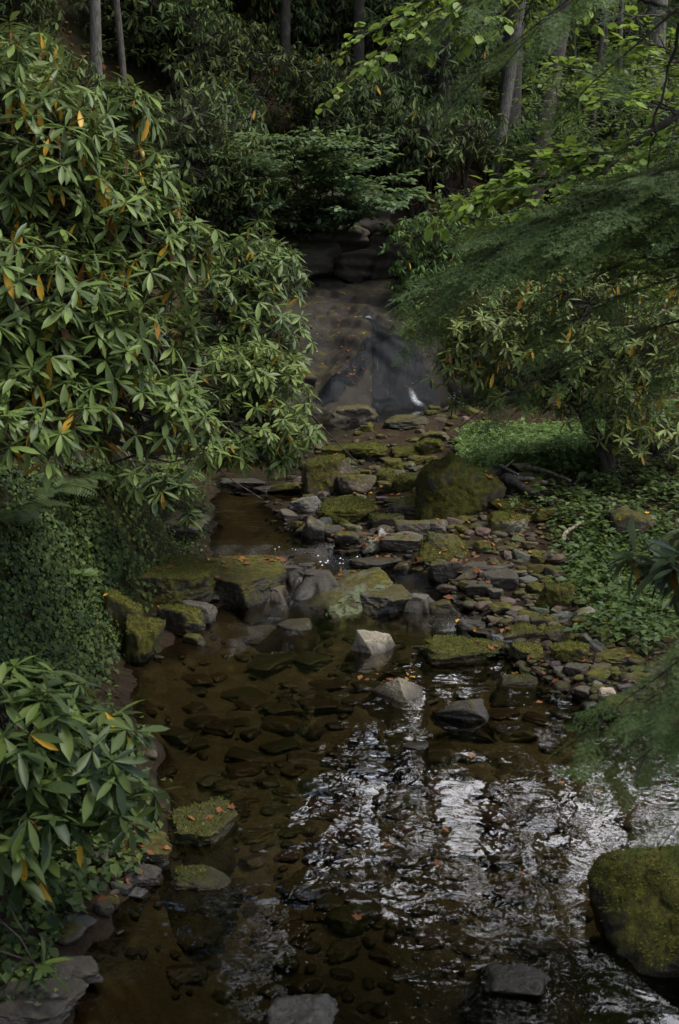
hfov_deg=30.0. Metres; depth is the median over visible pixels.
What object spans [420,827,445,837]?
submerged stone
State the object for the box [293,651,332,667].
submerged stone
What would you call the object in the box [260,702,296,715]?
submerged stone
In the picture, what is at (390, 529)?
stone
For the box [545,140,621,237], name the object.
rhododendron thicket
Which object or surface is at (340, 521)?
stone
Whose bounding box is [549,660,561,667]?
stone
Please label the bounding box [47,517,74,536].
leafy plant
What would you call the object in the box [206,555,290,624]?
rock
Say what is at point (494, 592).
rock
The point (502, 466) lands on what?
driftwood
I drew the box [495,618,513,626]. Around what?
stone
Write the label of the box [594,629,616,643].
stone
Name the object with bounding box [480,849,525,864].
submerged stone
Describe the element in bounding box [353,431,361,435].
stone
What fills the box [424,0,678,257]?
beech tree
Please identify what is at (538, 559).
stone
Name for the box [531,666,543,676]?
stone
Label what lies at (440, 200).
shrub
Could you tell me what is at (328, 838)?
submerged stone
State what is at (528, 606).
stone
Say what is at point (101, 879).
stone
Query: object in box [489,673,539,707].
rock
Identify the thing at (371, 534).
rock
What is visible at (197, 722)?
submerged stone
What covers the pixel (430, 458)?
stone
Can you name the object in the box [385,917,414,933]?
submerged stone
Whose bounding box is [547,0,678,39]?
rhododendron thicket
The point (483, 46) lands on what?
rhododendron thicket
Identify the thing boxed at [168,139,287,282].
rhododendron thicket
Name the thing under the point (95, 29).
tree
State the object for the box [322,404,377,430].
rock
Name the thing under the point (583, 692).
stone
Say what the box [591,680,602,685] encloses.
stone
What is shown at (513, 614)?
stone
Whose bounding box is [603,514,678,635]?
rhododendron
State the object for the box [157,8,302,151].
rhododendron thicket
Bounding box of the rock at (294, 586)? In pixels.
[288,562,315,595]
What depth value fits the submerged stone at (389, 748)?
8.03 m
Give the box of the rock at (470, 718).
[433,699,503,744]
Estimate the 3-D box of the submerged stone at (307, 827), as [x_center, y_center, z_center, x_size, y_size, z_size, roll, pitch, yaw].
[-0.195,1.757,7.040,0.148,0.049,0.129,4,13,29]
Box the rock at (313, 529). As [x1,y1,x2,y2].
[300,515,325,544]
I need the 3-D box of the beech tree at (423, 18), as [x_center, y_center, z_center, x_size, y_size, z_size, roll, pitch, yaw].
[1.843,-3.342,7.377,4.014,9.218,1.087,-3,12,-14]
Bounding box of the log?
[500,473,554,506]
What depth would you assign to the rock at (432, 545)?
11.49 m
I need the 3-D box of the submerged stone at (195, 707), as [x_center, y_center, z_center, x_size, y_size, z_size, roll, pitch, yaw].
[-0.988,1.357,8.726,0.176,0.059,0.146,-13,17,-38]
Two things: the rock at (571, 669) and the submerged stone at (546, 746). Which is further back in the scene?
the rock at (571, 669)
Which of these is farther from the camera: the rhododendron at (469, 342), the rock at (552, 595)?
the rhododendron at (469, 342)
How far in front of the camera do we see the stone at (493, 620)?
10.05 m
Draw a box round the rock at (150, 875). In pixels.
[125,864,163,886]
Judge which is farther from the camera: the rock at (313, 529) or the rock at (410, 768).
the rock at (313, 529)
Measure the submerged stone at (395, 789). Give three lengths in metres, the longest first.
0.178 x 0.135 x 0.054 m
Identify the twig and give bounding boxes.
[216,466,261,498]
[311,414,358,463]
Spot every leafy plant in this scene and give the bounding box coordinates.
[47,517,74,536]
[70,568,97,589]
[116,586,141,600]
[520,460,543,471]
[571,551,600,562]
[607,613,639,638]
[645,585,666,598]
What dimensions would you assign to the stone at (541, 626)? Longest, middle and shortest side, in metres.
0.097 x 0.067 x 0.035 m
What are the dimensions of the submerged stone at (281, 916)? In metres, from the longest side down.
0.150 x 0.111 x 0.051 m
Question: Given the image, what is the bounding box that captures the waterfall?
[313,311,437,417]
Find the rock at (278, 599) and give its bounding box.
[263,585,291,621]
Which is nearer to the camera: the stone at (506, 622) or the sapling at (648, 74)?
the stone at (506, 622)
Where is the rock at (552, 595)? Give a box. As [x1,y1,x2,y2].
[534,582,575,609]
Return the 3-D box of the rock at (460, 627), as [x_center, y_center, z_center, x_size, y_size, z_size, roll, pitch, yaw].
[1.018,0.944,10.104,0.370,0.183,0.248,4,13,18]
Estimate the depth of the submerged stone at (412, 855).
6.61 m
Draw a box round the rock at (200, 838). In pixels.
[167,796,242,874]
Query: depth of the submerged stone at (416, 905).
6.28 m
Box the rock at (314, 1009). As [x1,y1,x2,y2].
[244,994,369,1023]
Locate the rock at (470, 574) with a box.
[454,566,479,581]
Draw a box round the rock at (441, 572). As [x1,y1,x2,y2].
[427,561,462,583]
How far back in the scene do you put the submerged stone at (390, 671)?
9.22 m
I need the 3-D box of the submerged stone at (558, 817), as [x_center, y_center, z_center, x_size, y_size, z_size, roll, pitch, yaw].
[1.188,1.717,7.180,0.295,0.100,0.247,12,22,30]
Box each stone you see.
[92,845,110,864]
[92,900,113,915]
[97,877,107,886]
[105,895,119,908]
[110,881,132,894]
[153,831,167,840]
[159,724,196,746]
[166,964,206,984]
[169,851,180,860]
[180,673,213,685]
[181,702,207,713]
[182,633,203,644]
[183,715,218,729]
[185,739,210,751]
[186,687,208,695]
[190,799,204,803]
[196,774,221,786]
[201,718,234,737]
[209,672,227,682]
[213,780,235,791]
[220,686,269,701]
[221,646,236,651]
[224,717,249,727]
[225,746,268,762]
[225,761,261,779]
[225,962,245,974]
[229,801,245,812]
[234,697,269,710]
[238,779,254,787]
[238,853,269,867]
[239,728,261,739]
[239,797,259,803]
[239,826,275,844]
[239,882,261,896]
[241,635,264,644]
[243,903,272,920]
[246,652,293,671]
[257,775,279,786]
[257,981,279,996]
[259,738,302,755]
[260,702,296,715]
[260,715,297,732]
[260,920,310,948]
[261,948,296,964]
[266,766,280,773]
[268,482,303,492]
[271,909,299,923]
[273,851,299,861]
[275,786,296,797]
[276,869,347,901]
[277,696,299,707]
[277,804,298,814]
[278,509,298,520]
[278,827,298,837]
[279,682,298,687]
[284,974,321,992]
[286,475,296,481]
[286,752,321,763]
[286,768,304,775]
[291,521,304,530]
[291,526,303,536]
[293,476,300,482]
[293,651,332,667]
[293,820,317,835]
[297,698,338,715]
[297,723,316,732]
[298,514,307,519]
[298,689,317,696]
[298,777,352,801]
[301,744,318,750]
[301,911,321,922]
[303,799,351,821]
[303,837,344,862]
[308,679,347,692]
[310,541,322,548]
[313,443,323,450]
[315,647,333,657]
[316,491,329,497]
[316,893,343,909]
[318,517,331,524]
[318,835,333,841]
[319,497,328,501]
[321,757,338,767]
[325,721,345,728]
[325,897,382,937]
[326,749,342,756]
[326,937,360,960]
[327,538,333,543]
[330,967,354,981]
[331,824,383,845]
[332,550,346,557]
[337,518,350,525]
[338,888,369,903]
[339,755,393,773]
[342,524,362,531]
[342,634,355,643]
[345,866,363,874]
[346,548,359,556]
[348,806,371,815]
[350,681,381,691]
[350,731,371,740]
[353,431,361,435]
[356,460,364,464]
[360,425,373,431]
[360,470,372,474]
[364,870,386,884]
[366,818,385,827]
[367,465,380,473]
[367,947,391,964]
[369,739,404,758]
[370,780,385,788]
[370,792,397,809]
[372,501,383,505]
[372,848,388,857]
[373,481,390,487]
[375,434,386,438]
[375,496,387,500]
[375,524,393,533]
[377,889,404,900]
[380,668,401,675]
[384,497,399,504]
[384,807,410,820]
[384,841,436,868]
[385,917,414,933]
[386,824,418,839]
[386,967,408,984]
[388,783,410,795]
[389,737,408,742]
[392,637,406,649]
[393,561,410,574]
[396,635,431,649]
[398,659,409,665]
[400,798,419,808]
[400,896,434,915]
[402,666,413,670]
[403,461,414,468]
[403,554,411,557]
[405,463,414,469]
[407,877,429,889]
[408,437,419,441]
[408,467,418,471]
[408,971,436,986]
[411,930,453,948]
[413,674,456,689]
[414,429,424,433]
[418,570,428,580]
[418,781,462,803]
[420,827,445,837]
[423,410,436,414]
[425,455,437,462]
[427,696,438,703]
[427,833,476,860]
[428,405,440,410]
[428,742,459,758]
[429,814,448,823]
[433,417,446,422]
[436,584,457,595]
[438,909,460,923]
[440,962,465,975]
[441,882,463,894]
[446,517,464,524]
[448,415,457,418]
[448,814,469,825]
[450,872,469,882]
[451,594,460,604]
[451,769,469,776]
[452,690,478,699]
[453,936,488,957]
[454,524,467,532]
[454,831,481,850]
[455,748,487,763]
[456,515,473,522]
[458,580,467,590]
[460,403,482,415]
[461,416,469,420]
[463,529,473,535]
[463,681,489,690]
[464,976,475,986]
[468,524,480,530]
[471,615,482,620]
[471,782,502,797]
[473,540,491,552]
[473,600,491,611]
[473,900,487,910]
[474,521,488,526]
[474,597,489,601]
[474,808,518,830]
[475,527,490,536]
[476,873,497,883]
[479,515,486,520]
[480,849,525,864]
[485,752,517,765]
[486,615,499,625]
[487,707,519,719]
[488,912,530,931]
[489,466,506,476]
[490,880,536,902]
[493,767,521,781]
[493,935,511,947]
[494,722,540,743]
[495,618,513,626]
[497,545,514,551]
[499,597,515,605]
[502,960,519,964]
[503,550,512,559]
[505,610,518,618]
[505,796,527,810]
[507,836,523,844]
[510,532,524,542]
[510,606,523,610]
[510,783,542,794]
[511,929,566,957]
[512,549,530,561]
[513,590,526,598]
[514,570,526,575]
[514,615,529,624]
[516,472,533,482]
[516,566,526,570]
[517,610,536,619]
[519,575,537,583]
[519,664,529,673]
[520,481,540,494]
[521,541,537,547]
[522,508,532,514]
[522,711,551,726]
[523,532,537,536]
[523,770,556,784]
[524,603,535,608]
[525,581,542,592]
[526,796,579,833]
[527,549,542,556]
[527,564,543,573]
[529,607,548,612]
[529,654,544,661]
[530,573,542,578]
[531,616,557,625]
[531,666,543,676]
[532,554,544,563]
[535,587,542,593]
[536,686,550,693]
[537,623,546,629]
[538,741,563,753]
[538,865,574,882]
[539,579,549,584]
[540,640,551,650]
[542,551,572,564]
[543,564,565,579]
[547,621,560,625]
[547,689,562,697]
[549,614,562,619]
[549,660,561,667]
[550,605,562,613]
[557,619,568,625]
[557,698,567,706]
[557,833,586,847]
[558,611,572,619]
[562,677,570,683]
[562,756,578,763]
[571,616,586,627]
[573,633,582,640]
[574,594,599,608]
[574,685,590,698]
[579,632,591,642]
[579,700,598,714]
[585,666,610,682]
[587,614,618,625]
[588,639,604,645]
[589,641,602,652]
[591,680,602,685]
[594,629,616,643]
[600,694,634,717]
[603,666,618,670]
[604,641,615,648]
[610,671,620,677]
[617,683,632,690]
[626,637,642,645]
[632,672,644,675]
[643,661,672,674]
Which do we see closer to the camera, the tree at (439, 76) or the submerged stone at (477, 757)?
the submerged stone at (477, 757)
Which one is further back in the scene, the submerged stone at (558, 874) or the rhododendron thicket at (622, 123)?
the rhododendron thicket at (622, 123)
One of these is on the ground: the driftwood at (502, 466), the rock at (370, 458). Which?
the rock at (370, 458)
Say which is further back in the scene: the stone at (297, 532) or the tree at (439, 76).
the tree at (439, 76)
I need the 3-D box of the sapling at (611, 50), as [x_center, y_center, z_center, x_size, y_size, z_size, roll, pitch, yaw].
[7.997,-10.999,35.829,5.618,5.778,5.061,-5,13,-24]
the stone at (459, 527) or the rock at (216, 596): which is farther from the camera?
the stone at (459, 527)
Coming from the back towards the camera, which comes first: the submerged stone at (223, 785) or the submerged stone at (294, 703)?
the submerged stone at (294, 703)
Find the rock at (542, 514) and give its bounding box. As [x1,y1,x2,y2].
[531,508,555,521]
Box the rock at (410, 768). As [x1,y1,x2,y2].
[389,742,429,788]
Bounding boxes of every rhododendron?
[0,11,234,492]
[0,654,182,997]
[51,334,326,479]
[54,414,207,531]
[106,219,318,427]
[401,251,678,476]
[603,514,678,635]
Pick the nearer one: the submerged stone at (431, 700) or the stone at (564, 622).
the submerged stone at (431, 700)
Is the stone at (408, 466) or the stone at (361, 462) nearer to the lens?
the stone at (408, 466)
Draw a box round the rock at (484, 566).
[456,561,514,572]
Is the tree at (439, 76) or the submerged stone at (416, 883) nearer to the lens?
the submerged stone at (416, 883)
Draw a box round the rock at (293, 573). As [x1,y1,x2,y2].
[284,565,303,586]
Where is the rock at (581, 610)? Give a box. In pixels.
[572,606,594,618]
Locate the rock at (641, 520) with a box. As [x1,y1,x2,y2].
[609,505,656,539]
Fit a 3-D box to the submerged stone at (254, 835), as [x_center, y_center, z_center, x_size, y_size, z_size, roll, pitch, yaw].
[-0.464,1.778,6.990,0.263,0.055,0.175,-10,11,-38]
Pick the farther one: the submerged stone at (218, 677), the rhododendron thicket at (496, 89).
the rhododendron thicket at (496, 89)
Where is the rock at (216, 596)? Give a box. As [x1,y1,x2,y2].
[213,594,219,599]
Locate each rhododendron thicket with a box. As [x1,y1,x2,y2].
[0,0,64,53]
[12,47,121,149]
[64,0,229,88]
[107,0,246,98]
[113,63,271,221]
[114,109,230,211]
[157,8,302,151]
[165,77,288,201]
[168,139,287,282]
[209,0,309,48]
[230,0,336,71]
[242,1,276,22]
[267,43,371,168]
[290,0,428,73]
[308,74,515,219]
[316,0,542,106]
[320,66,434,193]
[332,0,432,64]
[353,5,491,120]
[371,78,513,201]
[377,210,476,311]
[433,188,518,280]
[462,0,530,79]
[468,83,579,182]
[472,10,588,166]
[481,0,669,67]
[489,110,610,220]
[495,204,566,293]
[526,70,642,176]
[528,244,640,301]
[530,0,646,76]
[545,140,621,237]
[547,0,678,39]
[562,63,677,164]
[565,0,678,96]
[601,221,678,316]
[614,82,678,225]
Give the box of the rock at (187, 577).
[137,552,218,608]
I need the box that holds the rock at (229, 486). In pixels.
[216,478,265,496]
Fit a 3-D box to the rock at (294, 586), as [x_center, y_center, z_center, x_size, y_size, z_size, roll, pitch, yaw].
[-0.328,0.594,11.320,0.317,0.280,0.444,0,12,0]
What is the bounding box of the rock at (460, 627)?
[447,618,485,637]
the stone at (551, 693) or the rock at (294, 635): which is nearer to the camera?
the stone at (551, 693)
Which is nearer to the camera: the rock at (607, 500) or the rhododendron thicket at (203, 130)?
the rock at (607, 500)
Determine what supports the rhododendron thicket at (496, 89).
on the ground
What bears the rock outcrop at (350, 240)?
on the rock slab at (373, 296)
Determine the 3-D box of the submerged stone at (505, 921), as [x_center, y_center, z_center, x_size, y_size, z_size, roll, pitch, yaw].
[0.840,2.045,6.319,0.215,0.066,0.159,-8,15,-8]
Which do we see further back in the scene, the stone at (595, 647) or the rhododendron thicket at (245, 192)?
the rhododendron thicket at (245, 192)
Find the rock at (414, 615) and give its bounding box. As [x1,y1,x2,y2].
[396,593,433,636]
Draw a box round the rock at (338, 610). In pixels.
[291,567,406,637]
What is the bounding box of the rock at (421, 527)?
[395,519,430,535]
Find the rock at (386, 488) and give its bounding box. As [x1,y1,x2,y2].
[378,483,392,492]
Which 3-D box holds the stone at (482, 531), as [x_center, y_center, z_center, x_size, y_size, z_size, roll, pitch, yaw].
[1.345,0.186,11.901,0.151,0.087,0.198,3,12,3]
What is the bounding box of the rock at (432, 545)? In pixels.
[415,531,469,562]
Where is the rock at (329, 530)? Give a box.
[324,524,343,538]
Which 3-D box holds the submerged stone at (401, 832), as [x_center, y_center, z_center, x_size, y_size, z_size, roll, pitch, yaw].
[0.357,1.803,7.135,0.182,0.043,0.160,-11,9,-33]
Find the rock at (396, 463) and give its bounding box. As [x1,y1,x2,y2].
[384,458,403,469]
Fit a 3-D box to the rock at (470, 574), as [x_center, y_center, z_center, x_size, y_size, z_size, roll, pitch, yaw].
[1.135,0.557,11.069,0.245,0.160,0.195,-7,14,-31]
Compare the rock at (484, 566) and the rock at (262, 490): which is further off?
the rock at (262, 490)
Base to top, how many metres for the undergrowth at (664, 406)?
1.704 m
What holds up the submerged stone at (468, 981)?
on the ground
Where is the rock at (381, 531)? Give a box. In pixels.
[377,527,388,535]
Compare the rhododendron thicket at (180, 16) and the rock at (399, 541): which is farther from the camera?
the rhododendron thicket at (180, 16)
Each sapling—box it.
[68,0,175,58]
[411,0,501,112]
[465,5,540,177]
[472,0,640,203]
[487,230,587,316]
[499,59,644,216]
[499,147,654,348]
[531,55,678,239]
[539,0,673,141]
[543,14,678,145]
[565,175,678,349]
[581,41,678,205]
[604,122,678,273]
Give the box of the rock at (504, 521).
[488,510,530,533]
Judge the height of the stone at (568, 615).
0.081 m
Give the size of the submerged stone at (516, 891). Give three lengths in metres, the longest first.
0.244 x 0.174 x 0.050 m
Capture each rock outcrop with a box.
[239,233,301,282]
[248,174,308,233]
[259,359,316,389]
[285,241,341,280]
[296,224,369,252]
[311,184,394,233]
[333,248,378,282]
[367,232,416,279]
[429,292,484,317]
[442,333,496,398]
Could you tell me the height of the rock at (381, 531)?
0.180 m
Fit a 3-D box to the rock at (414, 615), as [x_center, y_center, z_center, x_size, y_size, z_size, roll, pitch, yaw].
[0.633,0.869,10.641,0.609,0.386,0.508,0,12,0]
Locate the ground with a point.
(134, 990)
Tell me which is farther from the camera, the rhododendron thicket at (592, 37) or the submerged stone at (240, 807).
the rhododendron thicket at (592, 37)
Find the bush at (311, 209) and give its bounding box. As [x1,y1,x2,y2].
[182,124,433,242]
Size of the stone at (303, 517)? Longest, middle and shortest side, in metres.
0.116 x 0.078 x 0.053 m
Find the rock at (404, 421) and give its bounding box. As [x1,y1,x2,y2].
[383,414,428,428]
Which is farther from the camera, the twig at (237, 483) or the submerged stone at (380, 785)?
the twig at (237, 483)
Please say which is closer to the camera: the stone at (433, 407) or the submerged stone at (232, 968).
the submerged stone at (232, 968)
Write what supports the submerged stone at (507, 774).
on the ground
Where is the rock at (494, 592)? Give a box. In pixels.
[486,588,502,597]
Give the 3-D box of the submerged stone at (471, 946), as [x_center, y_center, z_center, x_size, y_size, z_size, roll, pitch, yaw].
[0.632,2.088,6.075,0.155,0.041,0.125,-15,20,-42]
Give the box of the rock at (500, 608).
[488,601,511,614]
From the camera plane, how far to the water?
10.59 m
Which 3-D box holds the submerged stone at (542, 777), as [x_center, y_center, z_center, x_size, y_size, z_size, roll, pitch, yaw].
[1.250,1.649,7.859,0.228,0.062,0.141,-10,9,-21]
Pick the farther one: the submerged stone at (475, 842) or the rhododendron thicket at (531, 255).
the rhododendron thicket at (531, 255)
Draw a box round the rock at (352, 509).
[318,495,380,524]
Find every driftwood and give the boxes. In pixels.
[499,458,518,475]
[511,474,547,484]
[526,464,571,481]
[561,521,583,542]
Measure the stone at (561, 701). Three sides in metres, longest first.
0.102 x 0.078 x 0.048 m
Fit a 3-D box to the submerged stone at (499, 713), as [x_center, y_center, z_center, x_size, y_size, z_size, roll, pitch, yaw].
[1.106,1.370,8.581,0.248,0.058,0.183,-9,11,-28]
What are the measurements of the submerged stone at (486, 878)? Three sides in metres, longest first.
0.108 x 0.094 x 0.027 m
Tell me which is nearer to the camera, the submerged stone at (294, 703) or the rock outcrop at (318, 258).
the submerged stone at (294, 703)
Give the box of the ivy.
[0,450,215,999]
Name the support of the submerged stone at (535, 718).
on the gravel
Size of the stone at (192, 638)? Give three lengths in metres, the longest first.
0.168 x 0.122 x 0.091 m
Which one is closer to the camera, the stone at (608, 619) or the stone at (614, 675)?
the stone at (614, 675)
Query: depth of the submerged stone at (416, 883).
6.44 m
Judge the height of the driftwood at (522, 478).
0.082 m
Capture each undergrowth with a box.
[449,417,617,472]
[507,397,678,654]
[530,282,678,434]
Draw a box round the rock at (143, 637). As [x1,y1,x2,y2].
[124,613,165,666]
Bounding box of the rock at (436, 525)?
[429,519,447,532]
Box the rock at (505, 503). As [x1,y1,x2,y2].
[490,497,536,511]
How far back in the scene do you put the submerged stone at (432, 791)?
7.48 m
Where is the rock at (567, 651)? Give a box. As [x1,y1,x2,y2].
[548,640,590,661]
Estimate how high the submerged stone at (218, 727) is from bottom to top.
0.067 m
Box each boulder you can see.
[414,453,505,519]
[587,844,678,997]
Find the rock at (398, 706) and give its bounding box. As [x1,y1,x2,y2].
[357,677,430,735]
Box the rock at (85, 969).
[44,955,103,983]
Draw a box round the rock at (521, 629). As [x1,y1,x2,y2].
[503,621,543,639]
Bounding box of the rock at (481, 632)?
[467,628,492,637]
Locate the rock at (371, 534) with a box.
[356,531,374,538]
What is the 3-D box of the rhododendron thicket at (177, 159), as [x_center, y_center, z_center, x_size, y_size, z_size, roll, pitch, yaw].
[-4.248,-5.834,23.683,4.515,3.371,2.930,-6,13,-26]
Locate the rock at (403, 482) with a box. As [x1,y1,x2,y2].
[392,472,415,492]
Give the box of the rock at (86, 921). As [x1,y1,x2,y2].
[61,913,96,929]
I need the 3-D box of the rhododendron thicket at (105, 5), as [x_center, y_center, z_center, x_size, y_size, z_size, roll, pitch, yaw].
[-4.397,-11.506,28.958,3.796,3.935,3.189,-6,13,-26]
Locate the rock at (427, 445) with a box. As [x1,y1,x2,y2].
[414,437,443,453]
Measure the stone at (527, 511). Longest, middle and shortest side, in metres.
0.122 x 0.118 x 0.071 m
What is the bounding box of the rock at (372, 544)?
[361,536,379,553]
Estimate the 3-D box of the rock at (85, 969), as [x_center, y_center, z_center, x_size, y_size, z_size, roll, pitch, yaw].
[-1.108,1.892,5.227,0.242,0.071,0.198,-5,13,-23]
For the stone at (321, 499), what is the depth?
13.97 m
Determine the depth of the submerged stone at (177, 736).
8.22 m
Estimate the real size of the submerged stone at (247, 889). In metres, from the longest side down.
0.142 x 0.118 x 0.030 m
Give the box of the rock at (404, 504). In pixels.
[389,493,415,513]
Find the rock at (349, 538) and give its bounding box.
[334,531,359,544]
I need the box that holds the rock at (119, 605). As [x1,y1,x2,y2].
[102,587,143,640]
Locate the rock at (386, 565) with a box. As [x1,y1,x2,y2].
[343,556,396,576]
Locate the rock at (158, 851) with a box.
[121,832,171,861]
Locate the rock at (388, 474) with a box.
[374,467,396,481]
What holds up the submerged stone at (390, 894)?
on the ground
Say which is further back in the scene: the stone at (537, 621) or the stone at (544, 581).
the stone at (544, 581)
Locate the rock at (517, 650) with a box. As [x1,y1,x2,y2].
[507,640,543,659]
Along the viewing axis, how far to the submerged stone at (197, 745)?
8.07 m
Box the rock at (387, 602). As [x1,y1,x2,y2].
[360,584,409,620]
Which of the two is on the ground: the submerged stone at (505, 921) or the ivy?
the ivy
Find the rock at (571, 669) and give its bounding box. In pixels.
[562,662,588,675]
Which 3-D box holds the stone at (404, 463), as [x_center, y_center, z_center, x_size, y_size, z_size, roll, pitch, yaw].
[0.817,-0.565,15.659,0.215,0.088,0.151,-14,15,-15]
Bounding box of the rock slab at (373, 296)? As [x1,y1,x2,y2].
[202,257,544,427]
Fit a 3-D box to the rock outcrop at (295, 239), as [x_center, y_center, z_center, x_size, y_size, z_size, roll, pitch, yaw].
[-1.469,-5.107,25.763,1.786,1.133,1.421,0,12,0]
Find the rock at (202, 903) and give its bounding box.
[159,862,241,950]
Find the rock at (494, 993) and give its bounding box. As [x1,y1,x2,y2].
[457,963,586,1023]
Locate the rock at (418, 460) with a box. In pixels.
[406,456,426,464]
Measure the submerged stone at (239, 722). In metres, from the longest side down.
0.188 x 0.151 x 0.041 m
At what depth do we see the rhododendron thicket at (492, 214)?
24.78 m
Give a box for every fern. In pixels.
[0,499,71,526]
[20,480,100,500]
[59,471,117,487]
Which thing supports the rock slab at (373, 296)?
on the ground
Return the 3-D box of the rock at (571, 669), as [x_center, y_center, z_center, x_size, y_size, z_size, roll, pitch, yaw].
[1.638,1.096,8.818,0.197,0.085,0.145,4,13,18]
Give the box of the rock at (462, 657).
[413,634,503,681]
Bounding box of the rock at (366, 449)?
[321,441,388,457]
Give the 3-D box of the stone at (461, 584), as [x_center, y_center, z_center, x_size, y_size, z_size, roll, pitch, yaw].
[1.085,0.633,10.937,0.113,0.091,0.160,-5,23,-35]
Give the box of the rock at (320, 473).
[301,453,353,495]
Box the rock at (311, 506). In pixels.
[287,496,320,515]
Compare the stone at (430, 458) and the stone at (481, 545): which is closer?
the stone at (481, 545)
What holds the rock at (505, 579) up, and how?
on the gravel
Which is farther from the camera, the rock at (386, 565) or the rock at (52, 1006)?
the rock at (386, 565)
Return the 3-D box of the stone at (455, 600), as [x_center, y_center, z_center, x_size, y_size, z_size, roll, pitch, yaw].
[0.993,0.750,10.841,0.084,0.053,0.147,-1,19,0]
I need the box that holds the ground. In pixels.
[0,0,678,1023]
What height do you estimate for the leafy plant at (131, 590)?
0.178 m
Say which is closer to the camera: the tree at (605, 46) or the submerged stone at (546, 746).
the submerged stone at (546, 746)
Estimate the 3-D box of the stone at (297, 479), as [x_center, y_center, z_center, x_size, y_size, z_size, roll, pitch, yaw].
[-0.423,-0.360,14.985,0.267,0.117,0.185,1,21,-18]
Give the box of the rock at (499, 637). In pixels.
[490,634,512,644]
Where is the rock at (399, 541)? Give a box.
[378,531,422,551]
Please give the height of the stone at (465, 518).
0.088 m
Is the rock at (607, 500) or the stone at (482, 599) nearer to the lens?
the stone at (482, 599)
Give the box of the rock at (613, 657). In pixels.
[594,647,644,665]
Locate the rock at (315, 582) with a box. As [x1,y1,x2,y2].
[287,569,338,611]
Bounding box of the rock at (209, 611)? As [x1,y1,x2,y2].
[181,600,217,629]
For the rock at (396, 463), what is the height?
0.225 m
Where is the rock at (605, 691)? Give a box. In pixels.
[597,687,615,697]
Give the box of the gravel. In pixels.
[54,428,668,1017]
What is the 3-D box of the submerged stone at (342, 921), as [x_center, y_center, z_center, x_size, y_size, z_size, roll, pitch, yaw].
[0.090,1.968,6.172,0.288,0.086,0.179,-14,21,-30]
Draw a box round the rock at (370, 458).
[360,456,381,460]
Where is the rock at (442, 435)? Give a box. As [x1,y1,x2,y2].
[418,431,449,440]
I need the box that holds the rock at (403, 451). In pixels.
[390,445,419,457]
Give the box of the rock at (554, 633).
[544,623,575,642]
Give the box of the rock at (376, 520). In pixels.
[369,512,403,529]
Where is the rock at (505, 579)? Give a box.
[478,569,518,589]
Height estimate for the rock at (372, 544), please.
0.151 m
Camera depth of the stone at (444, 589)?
10.99 m
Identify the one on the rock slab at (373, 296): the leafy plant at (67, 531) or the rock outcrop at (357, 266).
the rock outcrop at (357, 266)
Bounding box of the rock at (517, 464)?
[509,460,540,471]
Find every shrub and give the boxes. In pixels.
[213,213,342,261]
[370,189,480,277]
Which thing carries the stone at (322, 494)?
on the ground
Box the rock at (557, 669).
[552,666,563,673]
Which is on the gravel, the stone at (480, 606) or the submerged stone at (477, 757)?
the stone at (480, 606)
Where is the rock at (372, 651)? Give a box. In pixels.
[339,630,401,673]
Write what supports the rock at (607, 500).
on the ground
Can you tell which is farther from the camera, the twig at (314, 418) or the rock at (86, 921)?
the twig at (314, 418)
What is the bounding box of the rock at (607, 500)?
[597,497,617,509]
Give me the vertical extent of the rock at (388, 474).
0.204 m
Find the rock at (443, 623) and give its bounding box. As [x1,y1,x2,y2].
[428,599,463,636]
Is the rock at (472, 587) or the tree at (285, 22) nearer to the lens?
the rock at (472, 587)
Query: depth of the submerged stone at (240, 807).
7.26 m
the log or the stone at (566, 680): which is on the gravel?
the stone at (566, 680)
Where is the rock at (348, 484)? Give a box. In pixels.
[336,474,375,494]
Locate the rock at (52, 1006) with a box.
[0,978,88,1023]
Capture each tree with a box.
[90,0,102,102]
[113,0,131,147]
[279,0,292,88]
[315,0,604,113]
[352,0,364,86]
[376,0,678,478]
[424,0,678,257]
[432,0,452,200]
[487,0,525,206]
[499,0,523,199]
[525,10,615,75]
[528,0,570,223]
[544,618,678,876]
[571,0,676,179]
[597,0,608,125]
[613,0,644,158]
[642,0,667,225]
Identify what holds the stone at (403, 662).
on the ground
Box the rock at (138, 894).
[128,886,150,901]
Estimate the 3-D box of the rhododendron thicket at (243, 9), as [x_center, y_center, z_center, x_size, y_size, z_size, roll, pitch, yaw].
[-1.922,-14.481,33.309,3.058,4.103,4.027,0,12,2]
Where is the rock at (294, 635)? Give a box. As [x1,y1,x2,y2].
[255,618,317,652]
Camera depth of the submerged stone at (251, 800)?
7.41 m
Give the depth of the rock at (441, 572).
11.14 m
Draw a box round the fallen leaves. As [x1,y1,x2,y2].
[36,0,675,919]
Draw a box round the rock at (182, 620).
[155,602,205,637]
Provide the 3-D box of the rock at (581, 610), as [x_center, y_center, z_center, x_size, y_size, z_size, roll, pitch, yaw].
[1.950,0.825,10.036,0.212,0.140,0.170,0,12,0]
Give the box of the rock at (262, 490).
[252,486,271,494]
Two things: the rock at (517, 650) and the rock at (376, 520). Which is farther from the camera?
the rock at (376, 520)
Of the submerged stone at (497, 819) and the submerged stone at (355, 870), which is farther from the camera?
the submerged stone at (497, 819)
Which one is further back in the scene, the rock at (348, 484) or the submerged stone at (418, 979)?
the rock at (348, 484)
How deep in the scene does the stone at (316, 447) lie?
16.68 m
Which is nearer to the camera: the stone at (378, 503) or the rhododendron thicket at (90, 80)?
the stone at (378, 503)
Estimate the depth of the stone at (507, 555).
11.33 m
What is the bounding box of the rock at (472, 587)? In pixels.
[465,580,492,596]
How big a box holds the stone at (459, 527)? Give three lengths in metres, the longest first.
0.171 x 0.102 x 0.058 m

